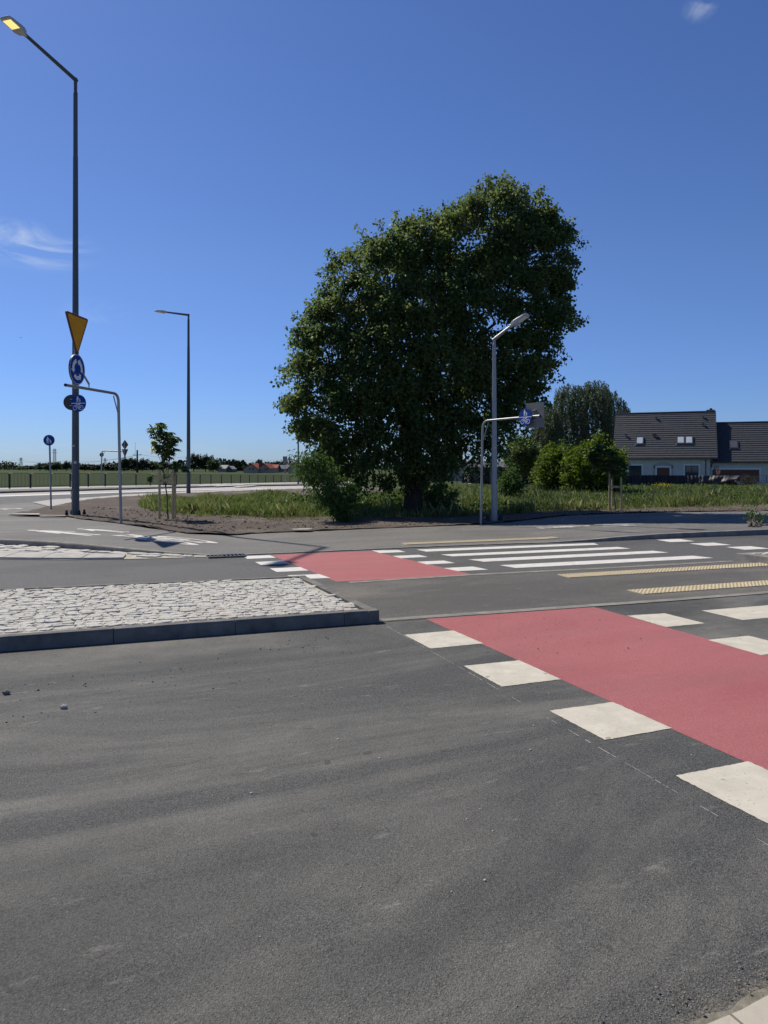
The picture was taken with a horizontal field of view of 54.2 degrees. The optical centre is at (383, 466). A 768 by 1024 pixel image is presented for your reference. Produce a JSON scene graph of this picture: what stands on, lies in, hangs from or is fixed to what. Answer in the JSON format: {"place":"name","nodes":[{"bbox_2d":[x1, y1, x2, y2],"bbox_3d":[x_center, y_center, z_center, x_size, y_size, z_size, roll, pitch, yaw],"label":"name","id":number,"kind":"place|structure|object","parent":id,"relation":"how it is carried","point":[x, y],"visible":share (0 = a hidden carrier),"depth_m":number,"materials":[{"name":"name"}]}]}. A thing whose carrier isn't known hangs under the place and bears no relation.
{"place":"outdoors","nodes":[
{"label":"outdoors","id":0,"kind":"place"},
{"bbox_2d":[0,489,238,503],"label":"ring road","id":1,"kind":"structure","parent":0,"point":[15,499],"depth_m":40.37,"materials":[{"name":"grey asphalt"}]},
{"bbox_2d":[0,486,345,496],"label":"edge line","id":2,"kind":"object","parent":1,"relation":"on","point":[118,492],"visible":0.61,"depth_m":47.25,"materials":[{"name":"paint"}]},
{"bbox_2d":[0,485,324,495],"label":"apron","id":3,"kind":"object","parent":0,"point":[133,490],"visible":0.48,"depth_m":53.44,"materials":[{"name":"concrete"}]},
{"bbox_2d":[33,487,311,505],"bbox_3d":[-10.310,1.559,44.950,4.248,0.197,34.390,0,0,14],"label":"shoulder","id":4,"kind":"object","parent":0,"point":[55,502],"visible":0.62,"depth_m":37.12},
{"bbox_2d":[0,483,344,490],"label":"pavement","id":5,"kind":"structure","parent":0,"point":[127,487],"depth_m":59.43,"materials":[{"name":"concrete"}]},
{"bbox_2d":[101,450,122,484],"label":"sign mast","id":6,"kind":"object","parent":5,"relation":"on","point":[101,460],"visible":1,"depth_m":56.96,"materials":[{"name":"metal"}]},
{"bbox_2d":[0,482,351,488],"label":"paving strip","id":7,"kind":"object","parent":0,"point":[149,485],"visible":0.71,"depth_m":64.13,"materials":[{"name":"concrete"}]},
{"bbox_2d":[1,473,299,488],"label":"guard railing","id":8,"kind":"object","parent":7,"relation":"on","point":[131,478],"visible":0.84,"depth_m":63.19,"materials":[{"name":"black metal"}]},
{"bbox_2d":[6,637,354,722],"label":"gravel","id":9,"kind":"structure","parent":0,"point":[180,668],"depth_m":5.70,"materials":[{"name":"grey gravel"}]},
{"bbox_2d":[137,488,395,517],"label":"tall grass","id":10,"kind":"structure","parent":0,"point":[231,503],"depth_m":24.29,"materials":[{"name":"green plant"}]},
{"bbox_2d":[0,467,602,496],"bbox_3d":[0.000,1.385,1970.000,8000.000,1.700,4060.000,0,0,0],"label":"ground","id":11,"kind":"structure","parent":0,"point":[110,478],"depth_m":159.65,"materials":[{"name":"green plant"}]},
{"bbox_2d":[42,462,53,470],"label":"distant tree","id":12,"kind":"object","parent":11,"relation":"on","point":[45,466],"visible":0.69,"depth_m":284.34,"materials":[{"name":"green plant"}]},
{"bbox_2d":[52,461,61,470],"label":"distant tree","id":13,"kind":"object","parent":11,"relation":"on","point":[56,465],"visible":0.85,"depth_m":284.28,"materials":[{"name":"green plant"}]},
{"bbox_2d":[59,461,71,470],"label":"distant tree","id":14,"kind":"object","parent":11,"relation":"on","point":[65,465],"visible":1,"depth_m":279.48,"materials":[{"name":"green plant"}]},
{"bbox_2d":[114,456,129,470],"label":"distant tree","id":15,"kind":"object","parent":11,"relation":"on","point":[123,462],"visible":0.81,"depth_m":279.29,"materials":[{"name":"green plant"}]},
{"bbox_2d":[125,458,135,468],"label":"distant tree","id":16,"kind":"object","parent":11,"relation":"on","point":[132,463],"visible":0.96,"depth_m":279.03,"materials":[{"name":"green plant"}]},
{"bbox_2d":[135,457,149,470],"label":"distant tree","id":17,"kind":"object","parent":11,"relation":"on","point":[142,463],"visible":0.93,"depth_m":279.28,"materials":[{"name":"green plant"}]},
{"bbox_2d":[146,460,157,470],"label":"distant tree","id":18,"kind":"object","parent":11,"relation":"on","point":[151,466],"visible":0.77,"depth_m":278.96,"materials":[{"name":"green plant"}]},
{"bbox_2d":[0,484,340,492],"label":"kerb","id":19,"kind":"structure","parent":11,"relation":"on","point":[136,488],"depth_m":56.26,"materials":[{"name":"grey concrete"}]},
{"bbox_2d":[185,454,202,470],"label":"distant tree","id":20,"kind":"object","parent":11,"relation":"on","point":[194,459],"visible":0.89,"depth_m":273.69,"materials":[{"name":"green plant"}]},
{"bbox_2d":[196,454,213,470],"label":"distant tree","id":21,"kind":"object","parent":11,"relation":"on","point":[203,461],"visible":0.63,"depth_m":274.06,"materials":[{"name":"green plant"}]},
{"bbox_2d":[206,458,221,470],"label":"distant tree","id":22,"kind":"object","parent":11,"relation":"on","point":[213,464],"visible":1,"depth_m":254.42,"materials":[{"name":"green plant"}]},
{"bbox_2d":[225,466,236,471],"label":"distant house","id":23,"kind":"structure","parent":11,"relation":"on","point":[230,469],"depth_m":250.00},
{"bbox_2d":[0,457,468,470],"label":"distant wood","id":24,"kind":"object","parent":11,"relation":"on","point":[6,464],"visible":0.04,"depth_m":343.91,"materials":[{"name":"green plant"}]},
{"bbox_2d":[243,463,259,472],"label":"distant house","id":25,"kind":"structure","parent":11,"relation":"on","point":[251,468],"depth_m":230.00,"materials":[{"name":"white paint"}]},
{"bbox_2d":[258,461,275,472],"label":"distant house","id":26,"kind":"structure","parent":11,"relation":"on","point":[266,467],"depth_m":232.12,"materials":[{"name":"white paint"}]},
{"bbox_2d":[279,465,290,471],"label":"distant house","id":27,"kind":"structure","parent":11,"relation":"on","point":[282,468],"depth_m":250.00,"materials":[{"name":"white paint"}]},
{"bbox_2d":[460,461,508,483],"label":"distant house","id":28,"kind":"structure","parent":11,"relation":"on","point":[500,464],"depth_m":95.91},
{"bbox_2d":[552,380,613,452],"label":"weeping birch","id":29,"kind":"object","parent":11,"relation":"on","point":[585,399],"visible":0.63,"depth_m":64.64,"materials":[{"name":"green plant"}]},
{"bbox_2d":[602,390,630,446],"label":"weeping birch","id":30,"kind":"object","parent":11,"relation":"on","point":[624,408],"visible":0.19,"depth_m":102.84,"materials":[{"name":"green plant"}]},
{"bbox_2d":[613,408,767,484],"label":"house","id":31,"kind":"structure","parent":11,"relation":"on","point":[700,443],"depth_m":86.75,"materials":[{"name":"grey tile"}]},
{"bbox_2d":[629,466,641,474],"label":"window","id":32,"kind":"structure","parent":31,"relation":"in","point":[634,470],"depth_m":87.48,"materials":[{"name":"black glass"}]},
{"bbox_2d":[657,468,668,474],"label":"door","id":33,"kind":"structure","parent":31,"relation":"in","point":[660,471],"depth_m":86.35,"materials":[{"name":"wood"}]},
{"bbox_2d":[685,466,697,475],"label":"window","id":34,"kind":"structure","parent":31,"relation":"in","point":[689,470],"depth_m":85.26,"materials":[{"name":"black glass"}]},
{"bbox_2d":[712,470,758,480],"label":"fence","id":35,"kind":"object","parent":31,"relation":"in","point":[723,472],"depth_m":84.05,"materials":[{"name":"grey metal"}]},
{"bbox_2d":[0,510,767,1023],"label":"road","id":36,"kind":"structure","parent":0,"point":[612,886],"depth_m":3.19,"materials":[{"name":"grey asphalt"}]},
{"bbox_2d":[0,539,236,555],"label":"kerb","id":37,"kind":"structure","parent":36,"relation":"on","point":[70,545],"depth_m":14.50,"materials":[{"name":"concrete"}]},
{"bbox_2d":[0,575,378,651],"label":"traffic island","id":38,"kind":"structure","parent":36,"relation":"on","point":[53,616],"depth_m":7.71,"materials":[{"name":"stone"}]},
{"bbox_2d":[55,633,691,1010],"bbox_3d":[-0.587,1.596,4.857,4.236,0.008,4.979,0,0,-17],"label":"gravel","id":39,"kind":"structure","parent":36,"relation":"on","point":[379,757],"depth_m":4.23,"materials":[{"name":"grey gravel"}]},
{"bbox_2d":[323,561,767,621],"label":"refuge crossing","id":40,"kind":"object","parent":36,"relation":"on","point":[442,595],"visible":0.92,"depth_m":9.78,"materials":[{"name":"grey asphalt"}]},
{"bbox_2d":[349,561,767,620],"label":"flush kerb","id":41,"kind":"structure","parent":40,"relation":"on","point":[542,608],"depth_m":9.01,"materials":[{"name":"concrete"}]},
{"bbox_2d":[557,563,767,577],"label":"tactile paving","id":42,"kind":"structure","parent":40,"relation":"on","point":[623,572],"depth_m":11.51,"materials":[{"name":"yellow concrete"}]},
{"bbox_2d":[627,580,767,593],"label":"tactile paving","id":43,"kind":"structure","parent":40,"relation":"on","point":[701,587],"depth_m":9.88,"materials":[{"name":"yellow concrete"}]},
{"bbox_2d":[387,626,767,844],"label":"chalk line","id":44,"kind":"object","parent":36,"relation":"on","point":[588,741],"visible":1,"depth_m":4.22,"materials":[{"name":"white paint"}]},
{"bbox_2d":[405,613,767,822],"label":"road marking","id":45,"kind":"object","parent":36,"relation":"on","point":[743,786],"visible":1,"depth_m":4.76,"materials":[{"name":"white paint"}]},
{"bbox_2d":[427,607,767,769],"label":"cycle crossing","id":46,"kind":"object","parent":36,"relation":"on","point":[713,694],"visible":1,"depth_m":6.01,"materials":[{"name":"red paint"}]},
{"bbox_2d":[476,944,766,1023],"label":"sand grains","id":47,"kind":"object","parent":36,"relation":"on","point":[680,994],"visible":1,"depth_m":2.26},
{"bbox_2d":[593,529,767,541],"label":"kerb","id":48,"kind":"structure","parent":36,"relation":"on","point":[700,534],"depth_m":17.00,"materials":[{"name":"concrete"}]},
{"bbox_2d":[599,951,765,1020],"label":"gravel","id":49,"kind":"structure","parent":36,"relation":"on","point":[705,1008],"depth_m":2.26,"materials":[{"name":"grey gravel"}]},
{"bbox_2d":[642,974,767,1023],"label":"sand","id":50,"kind":"structure","parent":36,"relation":"on","point":[729,1006],"depth_m":2.24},
{"bbox_2d":[690,987,767,1023],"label":"sand","id":51,"kind":"structure","parent":36,"relation":"on","point":[744,1002],"depth_m":2.21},
{"bbox_2d":[702,605,767,619],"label":"road marking","id":52,"kind":"object","parent":36,"relation":"on","point":[752,612],"visible":1,"depth_m":8.23,"materials":[{"name":"white paint"}]},
{"bbox_2d":[0,502,767,553],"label":"pavement","id":53,"kind":"structure","parent":0,"point":[20,527],"depth_m":17.64,"materials":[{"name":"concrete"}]},
{"bbox_2d":[30,529,216,544],"bbox_3d":[-5.846,1.526,16.647,5.280,0.102,1.265,0,0,27],"label":"path symbol","id":54,"kind":"object","parent":53,"relation":"on","point":[142,537],"visible":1,"depth_m":16.27,"materials":[{"name":"paint"}]},
{"bbox_2d":[9,513,312,528],"bbox_3d":[-6.657,1.464,20.564,10.645,0.108,0.740,0,0,26],"label":"paving strip","id":55,"kind":"object","parent":53,"relation":"on","point":[64,515],"visible":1,"depth_m":21.80,"materials":[{"name":"concrete"}]},
{"bbox_2d":[401,536,558,544],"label":"tactile paving","id":56,"kind":"structure","parent":53,"relation":"on","point":[467,541],"depth_m":16.01,"materials":[{"name":"yellow concrete"}]},
{"bbox_2d":[480,415,540,524],"bbox_3d":[3.313,0.131,19.823,0.103,2.916,2.127,0,0,-38],"label":"sign mast","id":57,"kind":"object","parent":53,"relation":"on","point":[482,440],"visible":1,"depth_m":20.59,"materials":[{"name":"metal"}]},
{"bbox_2d":[519,408,531,425],"bbox_3d":[3.654,-1.285,19.302,0.064,0.450,0.450,0,0,-37],"label":"shared path sign","id":58,"kind":"object","parent":57,"relation":"attached to","point":[525,416],"visible":1,"depth_m":19.28,"materials":[{"name":"metal"}]},
{"bbox_2d":[526,402,543,427],"bbox_3d":[3.842,-1.325,19.156,0.061,0.640,0.600,0,0,-37],"label":"square sign","id":59,"kind":"object","parent":57,"relation":"attached to","point":[536,408],"visible":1,"depth_m":19.11,"materials":[{"name":"metal"}]},
{"bbox_2d":[536,524,635,527],"bbox_3d":[5.363,1.530,19.406,2.869,0.078,0.702,0,0,0],"label":"path symbol","id":60,"kind":"object","parent":53,"relation":"on","point":[588,525],"visible":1,"depth_m":19.41,"materials":[{"name":"paint"}]},
{"bbox_2d":[738,504,767,526],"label":"kerb weed","id":61,"kind":"object","parent":53,"relation":"on","point":[753,516],"visible":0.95,"depth_m":19.22,"materials":[{"name":"green plant"}]},
{"bbox_2d":[0,535,767,587],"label":"carriageway","id":62,"kind":"structure","parent":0,"point":[16,573],"depth_m":12.41,"materials":[{"name":"grey asphalt"}]},
{"bbox_2d":[0,550,125,559],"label":"gutter slabs","id":63,"kind":"structure","parent":62,"relation":"on","point":[27,555],"depth_m":13.22,"materials":[{"name":"concrete"}]},
{"bbox_2d":[0,544,193,557],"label":"gutter setts","id":64,"kind":"structure","parent":62,"relation":"on","point":[3,547],"depth_m":13.95,"materials":[{"name":"stone"}]},
{"bbox_2d":[50,548,208,559],"bbox_3d":[-6.522,1.588,13.675,7.038,0.001,2.062,0,0,20],"label":"road marking","id":65,"kind":"object","parent":62,"relation":"on","point":[128,556],"visible":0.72,"depth_m":13.31,"materials":[{"name":"white paint"}]},
{"bbox_2d":[207,553,246,557],"bbox_3d":[-2.800,1.579,13.330,0.660,0.024,0.340,0,0,-19],"label":"drain grate","id":66,"kind":"object","parent":62,"relation":"on","point":[224,555],"visible":1,"depth_m":13.28,"materials":[{"name":"black metal"}]},
{"bbox_2d":[271,551,467,581],"bbox_3d":[-0.374,1.594,12.357,2.090,0.001,3.638,0,0,-24],"label":"cycle crossing","id":67,"kind":"object","parent":62,"relation":"on","point":[352,566],"visible":1,"depth_m":12.02,"materials":[{"name":"red paint"}]},
{"bbox_2d":[243,539,596,554],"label":"kerb","id":68,"kind":"structure","parent":62,"relation":"on","point":[586,540],"depth_m":14.90,"materials":[{"name":"concrete"}]},
{"bbox_2d":[245,539,767,578],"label":"road marking","id":69,"kind":"object","parent":62,"relation":"on","point":[312,576],"visible":0.95,"depth_m":12.65,"materials":[{"name":"paint"}]},
{"bbox_2d":[417,543,709,567],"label":"zebra stripes","id":70,"kind":"object","parent":62,"relation":"on","point":[574,555],"visible":1,"depth_m":13.51,"materials":[{"name":"paint"}]},
{"bbox_2d":[736,552,767,563],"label":"traffic island","id":71,"kind":"structure","parent":62,"relation":"on","point":[758,557],"depth_m":12.63,"materials":[{"name":"stone"}]},
{"bbox_2d":[0,0,767,465],"label":"sky","id":72,"kind":"structure","parent":0,"point":[224,146],"materials":[{"name":"blue"}]},
{"bbox_2d":[9,487,767,533],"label":"soil","id":73,"kind":"structure","parent":0,"point":[129,503],"depth_m":22.33,"materials":[{"name":"brown soil"}]},
{"bbox_2d":[0,15,85,514],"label":"street lamp","id":74,"kind":"object","parent":73,"relation":"on","point":[14,26],"visible":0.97,"depth_m":22.70,"materials":[{"name":"metal"}]},
{"bbox_2d":[63,395,72,409],"bbox_3d":[-9.442,-1.953,22.683,0.471,0.471,0.061,0,0,-25],"label":"round sign","id":75,"kind":"object","parent":74,"relation":"attached to","point":[67,402],"visible":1,"depth_m":22.65,"materials":[{"name":"metal"}]},
{"bbox_2d":[72,476,75,489],"bbox_3d":[-9.366,0.480,22.655,0.106,0.420,0.012,0,0,0],"label":"service door","id":76,"kind":"structure","parent":74,"relation":"in","point":[73,477],"depth_m":22.65,"materials":[{"name":"metal"}]},
{"bbox_2d":[71,395,85,411],"bbox_3d":[-9.210,-1.922,22.637,0.516,0.516,0.064,0,0,14],"label":"shared path sign","id":77,"kind":"object","parent":74,"relation":"attached to","point":[78,403],"visible":1,"depth_m":22.61,"materials":[{"name":"metal"}]},
{"bbox_2d":[49,445,51,508],"bbox_3d":[-11.485,0.230,25.814,0.117,2.502,0.057,0,0,0],"label":"sign post","id":78,"kind":"object","parent":73,"relation":"on","point":[50,477],"visible":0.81,"depth_m":25.79,"materials":[{"name":"metal"}]},
{"bbox_2d":[43,435,54,445],"bbox_3d":[-11.516,-0.921,25.798,0.370,0.370,0.062,0,0,-6],"label":"pedestrian sign","id":79,"kind":"object","parent":78,"relation":"attached to","point":[48,440],"visible":1,"depth_m":25.77,"materials":[{"name":"metal"}]},
{"bbox_2d":[64,313,121,523],"bbox_3d":[-7.213,-1.092,18.650,0.139,5.161,2.190,0,0,16],"label":"sign mast","id":80,"kind":"object","parent":73,"relation":"on","point":[74,386],"visible":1,"depth_m":19.63,"materials":[{"name":"metal"}]},
{"bbox_2d":[65,311,87,353],"bbox_3d":[-7.364,-3.167,17.938,0.072,0.938,1.033,0,0,5],"label":"give way sign","id":81,"kind":"object","parent":80,"relation":"attached to","point":[77,324],"visible":1,"depth_m":17.89,"materials":[{"name":"metal"}]},
{"bbox_2d":[68,354,84,384],"bbox_3d":[-7.364,-2.332,17.938,0.074,0.729,0.729,0,0,5],"label":"roundabout sign","id":82,"kind":"object","parent":80,"relation":"attached to","point":[76,367],"visible":1,"depth_m":17.89,"materials":[{"name":"metal"}]},
{"bbox_2d":[158,470,175,518],"bbox_3d":[-6.104,0.824,21.431,0.407,1.491,0.613,0,0,39],"label":"tree stake frame","id":83,"kind":"object","parent":73,"relation":"on","point":[172,480],"visible":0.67,"depth_m":21.27,"materials":[{"name":"brown wood"}]},
{"bbox_2d":[146,422,190,517],"bbox_3d":[-6.206,0.127,21.466,1.203,2.791,1.035,0,0,-33],"label":"young tree","id":84,"kind":"object","parent":73,"relation":"on","point":[168,441],"visible":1,"depth_m":21.33,"materials":[{"name":"green plant"}]},
{"bbox_2d":[154,310,190,492],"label":"street lamp","id":85,"kind":"object","parent":73,"relation":"on","point":[188,482],"visible":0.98,"depth_m":41.42,"materials":[{"name":"metal"}]},
{"bbox_2d":[288,444,366,522],"bbox_3d":[-1.636,0.605,21.709,2.307,2.596,2.135,0,0,0],"label":"ash bush","id":86,"kind":"object","parent":73,"relation":"on","point":[337,503],"visible":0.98,"depth_m":21.25,"materials":[{"name":"green plant"}]},
{"bbox_2d":[281,487,468,509],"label":"weeds","id":87,"kind":"object","parent":73,"relation":"on","point":[374,498],"visible":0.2,"depth_m":26.07,"materials":[{"name":"green plant"}]},
{"bbox_2d":[269,169,590,515],"bbox_3d":[1.815,-4.648,26.218,11.228,12.656,7.118,0,0,0],"label":"broadleaf tree","id":88,"kind":"object","parent":73,"relation":"on","point":[425,414],"visible":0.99,"depth_m":24.48,"materials":[{"name":"green plant"}]},
{"bbox_2d":[422,477,466,514],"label":"trunk suckers","id":89,"kind":"object","parent":73,"relation":"on","point":[435,495],"visible":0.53,"depth_m":24.42,"materials":[{"name":"green plant"}]},
{"bbox_2d":[398,467,532,486],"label":"wire fence","id":90,"kind":"object","parent":73,"relation":"on","point":[490,477],"visible":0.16,"depth_m":54.00,"materials":[{"name":"metal"}]},
{"bbox_2d":[461,467,471,482],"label":"thuja","id":91,"kind":"object","parent":73,"relation":"on","point":[466,479],"visible":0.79,"depth_m":57.87,"materials":[{"name":"green plant"}]},
{"bbox_2d":[471,466,480,483],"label":"thuja","id":92,"kind":"object","parent":73,"relation":"on","point":[476,479],"visible":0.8,"depth_m":57.79,"materials":[{"name":"green plant"}]},
{"bbox_2d":[485,313,528,520],"bbox_3d":[3.550,-1.373,21.668,1.396,5.924,0.625,0,0,29],"label":"street lamp","id":93,"kind":"object","parent":73,"relation":"on","point":[517,321],"visible":0.99,"depth_m":21.79,"materials":[{"name":"metal"}]},
{"bbox_2d":[497,462,529,498],"bbox_3d":[5.269,0.619,30.984,1.447,1.674,1.546,0,0,0],"label":"bush","id":94,"kind":"object","parent":73,"relation":"on","point":[509,481],"visible":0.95,"depth_m":30.75,"materials":[{"name":"green plant"}]},
{"bbox_2d":[501,432,541,482],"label":"dark shrub","id":95,"kind":"object","parent":73,"relation":"on","point":[524,458],"visible":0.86,"depth_m":49.15,"materials":[{"name":"green plant"}]},
{"bbox_2d":[527,438,565,491],"bbox_3d":[8.204,0.100,36.941,2.388,3.020,2.500,0,0,43],"label":"maple bush","id":96,"kind":"object","parent":73,"relation":"on","point":[542,475],"visible":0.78,"depth_m":36.43,"materials":[{"name":"green plant"}]},
{"bbox_2d":[529,401,565,453],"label":"weeping birch","id":97,"kind":"object","parent":73,"relation":"on","point":[553,428],"visible":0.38,"depth_m":60.80,"materials":[{"name":"green plant"}]},
{"bbox_2d":[556,430,630,493],"bbox_3d":[9.876,0.060,35.623,3.728,3.719,3.518,0,0,0],"label":"maple bush","id":98,"kind":"object","parent":73,"relation":"on","point":[577,474],"visible":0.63,"depth_m":34.85,"materials":[{"name":"green plant"}]},
{"bbox_2d":[587,444,628,510],"bbox_3d":[7.462,0.369,25.007,1.410,2.283,1.319,0,0,0],"label":"young tree","id":99,"kind":"object","parent":73,"relation":"on","point":[596,455],"visible":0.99,"depth_m":24.89,"materials":[{"name":"green plant"}]},
{"bbox_2d":[608,471,621,513],"bbox_3d":[7.685,0.850,25.100,0.465,1.417,0.465,0,0,0],"label":"tree stake frame","id":100,"kind":"object","parent":73,"relation":"on","point":[610,497],"visible":0.85,"depth_m":24.88,"materials":[{"name":"brown wood"}]},
{"bbox_2d":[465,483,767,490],"bbox_3d":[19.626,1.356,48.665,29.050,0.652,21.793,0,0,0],"label":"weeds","id":101,"kind":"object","parent":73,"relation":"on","point":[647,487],"visible":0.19,"depth_m":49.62,"materials":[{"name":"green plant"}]},
{"bbox_2d":[622,475,767,485],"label":"sheeting fence","id":102,"kind":"object","parent":73,"relation":"on","point":[638,480],"visible":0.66,"depth_m":60.88,"materials":[{"name":"black fabric"}]},
{"bbox_2d":[741,474,758,484],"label":"dry bush","id":103,"kind":"object","parent":73,"relation":"on","point":[747,481],"visible":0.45,"depth_m":59.85,"materials":[{"name":"green plant"}]},
{"bbox_2d":[140,501,767,519],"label":"sparse grass","id":104,"kind":"structure","parent":0,"point":[300,516],"depth_m":23.70,"materials":[{"name":"green plant"}]},
{"bbox_2d":[377,482,767,517],"bbox_3d":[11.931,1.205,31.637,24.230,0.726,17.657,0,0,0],"label":"tall grass","id":105,"kind":"structure","parent":0,"point":[692,499],"depth_m":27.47,"materials":[{"name":"green plant"}]},
{"bbox_2d":[708,995,767,1023],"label":"pavement","id":106,"kind":"structure","parent":0,"point":[756,1012],"depth_m":2.17,"materials":[{"name":"concrete"}]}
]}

